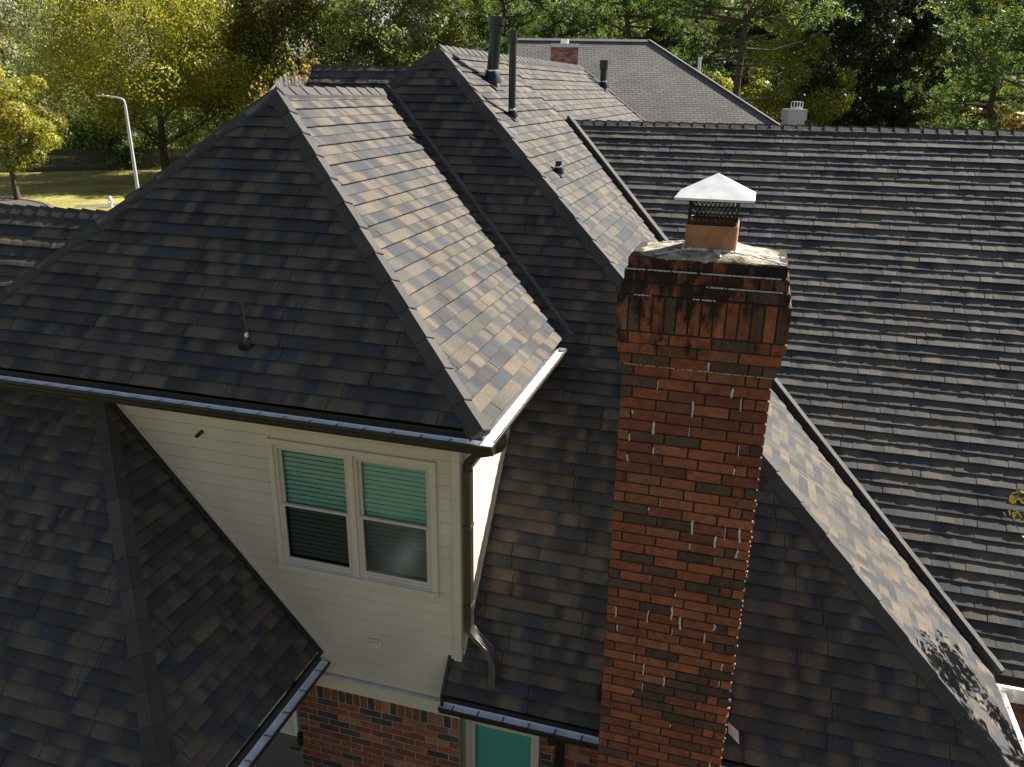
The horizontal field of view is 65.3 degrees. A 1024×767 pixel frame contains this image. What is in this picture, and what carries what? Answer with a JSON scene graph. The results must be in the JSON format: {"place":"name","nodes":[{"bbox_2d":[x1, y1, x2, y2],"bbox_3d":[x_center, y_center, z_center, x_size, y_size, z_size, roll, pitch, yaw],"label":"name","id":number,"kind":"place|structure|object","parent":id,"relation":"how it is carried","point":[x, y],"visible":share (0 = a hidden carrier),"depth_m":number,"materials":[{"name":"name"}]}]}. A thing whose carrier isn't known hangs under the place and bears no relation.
{"place":"outdoors","nodes":[
{"label":"outdoors","id":0,"kind":"place"},
{"bbox_2d":[0,198,47,206],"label":"road","id":1,"kind":"structure","parent":0,"point":[13,201],"depth_m":65.63,"materials":[{"name":"grey asphalt"}]},
{"bbox_2d":[0,196,53,207],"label":"kerb","id":2,"kind":"structure","parent":1,"relation":"on","point":[47,204],"depth_m":66.33,"materials":[{"name":"concrete"}]},
{"bbox_2d":[0,156,161,210],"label":"lawn","id":3,"kind":"structure","parent":0,"point":[66,189],"depth_m":76.84,"materials":[{"name":"green plant"}]},
{"bbox_2d":[0,39,69,199],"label":"lawn tree","id":4,"kind":"object","parent":3,"relation":"on","point":[42,128],"visible":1,"depth_m":65.72,"materials":[{"name":"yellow plant"}]},
{"bbox_2d":[1,95,80,153],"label":"bush","id":5,"kind":"object","parent":3,"relation":"on","point":[25,135],"visible":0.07,"depth_m":109.12,"materials":[{"name":"green plant"}]},
{"bbox_2d":[0,0,121,155],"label":"broadleaf tree","id":6,"kind":"object","parent":3,"relation":"on","point":[24,53],"visible":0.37,"depth_m":97.94,"materials":[{"name":"green plant"}]},
{"bbox_2d":[0,148,188,171],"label":"timber fence","id":7,"kind":"object","parent":3,"relation":"on","point":[53,155],"visible":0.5,"depth_m":90.02,"materials":[{"name":"brown wood"}]},
{"bbox_2d":[50,99,140,158],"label":"bush","id":8,"kind":"object","parent":3,"relation":"on","point":[63,138],"visible":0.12,"depth_m":97.17,"materials":[{"name":"green plant"}]},
{"bbox_2d":[108,196,113,206],"bbox_3d":[-32.059,-14.524,63.776,0.418,0.880,0.402,7,21,15],"label":"fire hydrant","id":9,"kind":"object","parent":3,"relation":"on","point":[110,201],"visible":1,"depth_m":63.70,"materials":[{"name":"silver metal"}]},
{"bbox_2d":[58,89,194,169],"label":"bush","id":10,"kind":"object","parent":3,"relation":"on","point":[86,140],"visible":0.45,"depth_m":91.11,"materials":[{"name":"green plant"}]},
{"bbox_2d":[24,0,273,169],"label":"lawn tree","id":11,"kind":"object","parent":3,"relation":"on","point":[92,68],"visible":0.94,"depth_m":75.40,"materials":[{"name":"green plant"}]},
{"bbox_2d":[75,203,118,207],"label":"path","id":12,"kind":"structure","parent":0,"point":[94,205],"depth_m":64.51,"materials":[{"name":"concrete"}]},
{"bbox_2d":[247,66,268,104],"bbox_3d":[-12.897,-11.530,42.826,2.652,10.262,2.745,-2,20,-8],"label":"crepe myrtle","id":13,"kind":"object","parent":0,"point":[261,93],"visible":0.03,"depth_m":41.19,"materials":[{"name":"orange plant"}]},
{"bbox_2d":[269,76,306,90],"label":"distant house","id":14,"kind":"structure","parent":0,"point":[281,84],"depth_m":60.85,"materials":[{"name":"grey"}]},
{"bbox_2d":[0,90,857,160],"bbox_3d":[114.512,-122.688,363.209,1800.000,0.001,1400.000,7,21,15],"label":"ground","id":15,"kind":"structure","parent":0,"point":[11,147],"depth_m":138.78,"materials":[{"name":"green plant"}]},
{"bbox_2d":[1,0,130,112],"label":"broadleaf tree","id":16,"kind":"object","parent":15,"relation":"on","point":[60,104],"visible":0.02,"depth_m":121.36,"materials":[{"name":"green plant"}]},
{"bbox_2d":[96,93,138,188],"bbox_3d":[-25.720,-14.496,52.666,1.872,8.680,0.251,1,20,1],"label":"street lamp","id":17,"kind":"object","parent":15,"relation":"on","point":[131,150],"visible":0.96,"depth_m":52.09,"materials":[{"name":"grey metal"}]},
{"bbox_2d":[171,105,221,148],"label":"bush","id":18,"kind":"object","parent":15,"relation":"on","point":[193,142],"visible":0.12,"depth_m":104.41,"materials":[{"name":"green plant"}]},
{"bbox_2d":[150,0,301,135],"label":"broadleaf tree","id":19,"kind":"object","parent":15,"relation":"on","point":[216,125],"visible":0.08,"depth_m":83.55,"materials":[{"name":"green plant"}]},
{"bbox_2d":[265,37,324,92],"bbox_3d":[-9.984,-10.888,39.513,3.862,11.432,3.818,0,20,-2],"label":"crepe myrtle","id":20,"kind":"object","parent":15,"relation":"on","point":[290,79],"visible":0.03,"depth_m":37.72,"materials":[{"name":"orange plant"}]},
{"bbox_2d":[208,0,381,115],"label":"broadleaf tree","id":21,"kind":"object","parent":15,"relation":"on","point":[266,17],"visible":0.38,"depth_m":78.54,"materials":[{"name":"green plant"}]},
{"bbox_2d":[285,0,412,76],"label":"broadleaf tree","id":22,"kind":"object","parent":15,"relation":"on","point":[333,59],"visible":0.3,"depth_m":75.80,"materials":[{"name":"green plant"}]},
{"bbox_2d":[325,0,465,66],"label":"broadleaf tree","id":23,"kind":"object","parent":15,"relation":"on","point":[411,40],"visible":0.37,"depth_m":70.51,"materials":[{"name":"green plant"}]},
{"bbox_2d":[371,0,487,66],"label":"broadleaf tree","id":24,"kind":"object","parent":15,"relation":"on","point":[457,40],"visible":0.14,"depth_m":76.25,"materials":[{"name":"green plant"}]},
{"bbox_2d":[439,0,558,51],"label":"broadleaf tree","id":25,"kind":"object","parent":15,"relation":"on","point":[482,32],"visible":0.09,"depth_m":106.86,"materials":[{"name":"green plant"}]},
{"bbox_2d":[445,0,557,54],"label":"pine tree","id":26,"kind":"object","parent":15,"relation":"on","point":[489,9],"visible":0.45,"depth_m":76.67,"materials":[{"name":"green plant"}]},
{"bbox_2d":[0,11,1020,134],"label":"wood","id":27,"kind":"object","parent":15,"relation":"on","point":[163,105],"depth_m":156.15,"materials":[{"name":"green plant"}]},
{"bbox_2d":[0,16,1023,766],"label":"house","id":28,"kind":"structure","parent":15,"relation":"on","point":[448,406],"depth_m":9.04,"materials":[{"name":"brick"}]},
{"bbox_2d":[253,684,303,766],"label":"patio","id":29,"kind":"structure","parent":28,"relation":"in","point":[285,750],"depth_m":10.55,"materials":[{"name":"concrete"}]},
{"bbox_2d":[266,437,439,598],"bbox_3d":[-1.750,1.470,8.941,2.029,1.660,0.190,7,21,15],"label":"window","id":30,"kind":"structure","parent":28,"relation":"in","point":[362,517],"depth_m":8.93,"materials":[{"name":"glass"}]},
{"bbox_2d":[465,719,540,766],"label":"window","id":31,"kind":"structure","parent":28,"relation":"in","point":[486,745],"depth_m":9.78,"materials":[{"name":"teal glass"}]},
{"bbox_2d":[464,0,580,49],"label":"broadleaf tree","id":32,"kind":"object","parent":15,"relation":"on","point":[508,21],"depth_m":112.88,"materials":[{"name":"green plant"}]},
{"bbox_2d":[487,0,616,54],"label":"pine tree","id":33,"kind":"object","parent":15,"relation":"on","point":[554,28],"visible":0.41,"depth_m":71.86,"materials":[{"name":"green plant"}]},
{"bbox_2d":[537,1,596,34],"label":"broadleaf tree","id":34,"kind":"object","parent":15,"relation":"on","point":[581,18],"visible":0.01,"depth_m":114.88,"materials":[{"name":"green plant"}]},
{"bbox_2d":[545,0,632,38],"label":"pine tree","id":35,"kind":"object","parent":15,"relation":"on","point":[618,22],"visible":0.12,"depth_m":86.24,"materials":[{"name":"green plant"}]},
{"bbox_2d":[559,0,661,38],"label":"broadleaf tree","id":36,"kind":"object","parent":15,"relation":"on","point":[621,27],"visible":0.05,"depth_m":110.22,"materials":[{"name":"green plant"}]},
{"bbox_2d":[545,0,734,78],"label":"pine tree","id":37,"kind":"object","parent":15,"relation":"on","point":[627,15],"visible":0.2,"depth_m":59.39,"materials":[{"name":"green plant"}]},
{"bbox_2d":[592,0,708,65],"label":"broadleaf tree","id":38,"kind":"object","parent":15,"relation":"on","point":[632,20],"visible":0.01,"depth_m":111.39,"materials":[{"name":"green plant"}]},
{"bbox_2d":[614,0,732,72],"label":"pine tree","id":39,"kind":"object","parent":15,"relation":"on","point":[669,34],"visible":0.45,"depth_m":79.83,"materials":[{"name":"green plant"}]},
{"bbox_2d":[639,0,768,91],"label":"broadleaf tree","id":40,"kind":"object","parent":15,"relation":"on","point":[673,44],"visible":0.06,"depth_m":106.69,"materials":[{"name":"green plant"}]},
{"bbox_2d":[678,0,770,84],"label":"pine tree","id":41,"kind":"object","parent":15,"relation":"on","point":[733,28],"visible":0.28,"depth_m":86.98,"materials":[{"name":"green plant"}]},
{"bbox_2d":[705,71,743,97],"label":"broadleaf tree","id":42,"kind":"object","parent":15,"relation":"on","point":[720,81],"visible":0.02,"depth_m":73.25,"materials":[{"name":"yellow plant"}]},
{"bbox_2d":[598,0,860,115],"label":"pine tree","id":43,"kind":"object","parent":15,"relation":"on","point":[749,10],"visible":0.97,"depth_m":49.96,"materials":[{"name":"green plant"}]},
{"bbox_2d":[687,0,787,89],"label":"broadleaf tree","id":44,"kind":"object","parent":15,"relation":"on","point":[735,48],"visible":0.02,"depth_m":109.78,"materials":[{"name":"green plant"}]},
{"bbox_2d":[748,86,781,123],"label":"broadleaf tree","id":45,"kind":"object","parent":15,"relation":"on","point":[775,116],"visible":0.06,"depth_m":67.70,"materials":[{"name":"green plant"}]},
{"bbox_2d":[715,0,854,101],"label":"broadleaf tree","id":46,"kind":"object","parent":15,"relation":"on","point":[763,27],"visible":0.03,"depth_m":106.82,"materials":[{"name":"green plant"}]},
{"bbox_2d":[780,101,807,124],"bbox_3d":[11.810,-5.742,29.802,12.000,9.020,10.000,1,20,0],"label":"chimney","id":47,"kind":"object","parent":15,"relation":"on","point":[794,115],"depth_m":25.59,"materials":[{"name":"grey paint"}]},
{"bbox_2d":[730,0,859,116],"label":"pine tree","id":48,"kind":"object","parent":15,"relation":"on","point":[776,81],"visible":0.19,"depth_m":88.19,"materials":[{"name":"green plant"}]},
{"bbox_2d":[739,15,857,125],"bbox_3d":[22.677,-21.635,64.990,9.036,15.345,8.360,19,27,40],"label":"broadleaf tree","id":49,"kind":"object","parent":15,"relation":"on","point":[823,108],"visible":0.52,"depth_m":62.89,"materials":[{"name":"green plant"}]},
{"bbox_2d":[750,0,900,108],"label":"broadleaf tree","id":50,"kind":"object","parent":15,"relation":"on","point":[823,55],"visible":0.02,"depth_m":102.98,"materials":[{"name":"green plant"}]},
{"bbox_2d":[780,0,917,126],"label":"evergreen tree","id":51,"kind":"object","parent":15,"relation":"on","point":[866,30],"visible":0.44,"depth_m":63.26,"materials":[{"name":"green plant"}]},
{"bbox_2d":[840,103,903,123],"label":"bush","id":52,"kind":"object","parent":15,"relation":"on","point":[865,115],"visible":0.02,"depth_m":89.56,"materials":[{"name":"green plant"}]},
{"bbox_2d":[798,0,955,119],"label":"broadleaf tree","id":53,"kind":"object","parent":15,"relation":"on","point":[870,56],"visible":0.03,"depth_m":100.86,"materials":[{"name":"green plant"}]},
{"bbox_2d":[809,0,962,127],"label":"evergreen tree","id":54,"kind":"object","parent":15,"relation":"on","point":[884,112],"visible":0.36,"depth_m":66.81,"materials":[{"name":"green plant"}]},
{"bbox_2d":[871,0,970,126],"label":"evergreen tree","id":55,"kind":"object","parent":15,"relation":"on","point":[890,71],"visible":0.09,"depth_m":71.18,"materials":[{"name":"green plant"}]},
{"bbox_2d":[874,0,1021,128],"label":"broadleaf tree","id":56,"kind":"object","parent":15,"relation":"on","point":[909,75],"visible":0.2,"depth_m":68.42,"materials":[{"name":"green plant"}]},
{"bbox_2d":[878,0,1023,129],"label":"pine tree","id":57,"kind":"object","parent":15,"relation":"on","point":[985,102],"visible":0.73,"depth_m":56.83,"materials":[{"name":"green plant"}]},
{"bbox_2d":[899,18,1022,112],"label":"broadleaf tree","id":58,"kind":"object","parent":15,"relation":"on","point":[962,44],"visible":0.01,"depth_m":93.35,"materials":[{"name":"green plant"}]},
{"bbox_2d":[917,0,1023,103],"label":"broadleaf tree","id":59,"kind":"object","parent":15,"relation":"on","point":[964,40],"visible":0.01,"depth_m":89.30,"materials":[{"name":"green plant"}]},
{"bbox_2d":[924,65,1019,120],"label":"broadleaf tree","id":60,"kind":"object","parent":15,"relation":"on","point":[995,105],"visible":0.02,"depth_m":75.18,"materials":[{"name":"green plant"}]},
{"bbox_2d":[953,107,999,127],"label":"bush","id":61,"kind":"object","parent":15,"relation":"on","point":[979,118],"visible":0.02,"depth_m":75.51,"materials":[{"name":"green plant"}]},
{"bbox_2d":[933,0,1023,89],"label":"broadleaf tree","id":62,"kind":"object","parent":15,"relation":"on","point":[999,33],"visible":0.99,"depth_m":46.48,"materials":[{"name":"green plant"}]},
{"bbox_2d":[959,0,1023,117],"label":"broadleaf tree","id":63,"kind":"object","parent":15,"relation":"on","point":[1007,4],"visible":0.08,"depth_m":80.42,"materials":[{"name":"green plant"}]},
{"bbox_2d":[977,109,1023,129],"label":"bush","id":64,"kind":"object","parent":15,"relation":"on","point":[1001,125],"visible":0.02,"depth_m":69.25,"materials":[{"name":"green plant"}]},
{"bbox_2d":[994,104,1023,129],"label":"broadleaf tree","id":65,"kind":"object","parent":15,"relation":"on","point":[1016,120],"visible":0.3,"depth_m":38.21,"materials":[{"name":"green plant"}]},
{"bbox_2d":[1003,489,1023,536],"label":"yard tree","id":66,"kind":"object","parent":15,"relation":"on","point":[1012,499],"visible":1,"depth_m":8.83,"materials":[{"name":"green plant"}]},
{"bbox_2d":[1,0,961,95],"label":"sky","id":67,"kind":"structure","parent":0,"point":[75,0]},
{"bbox_2d":[516,38,780,124],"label":"neighbour house","id":68,"kind":"structure","parent":0,"point":[649,80],"depth_m":35.20,"materials":[{"name":"grey"}]}
]}

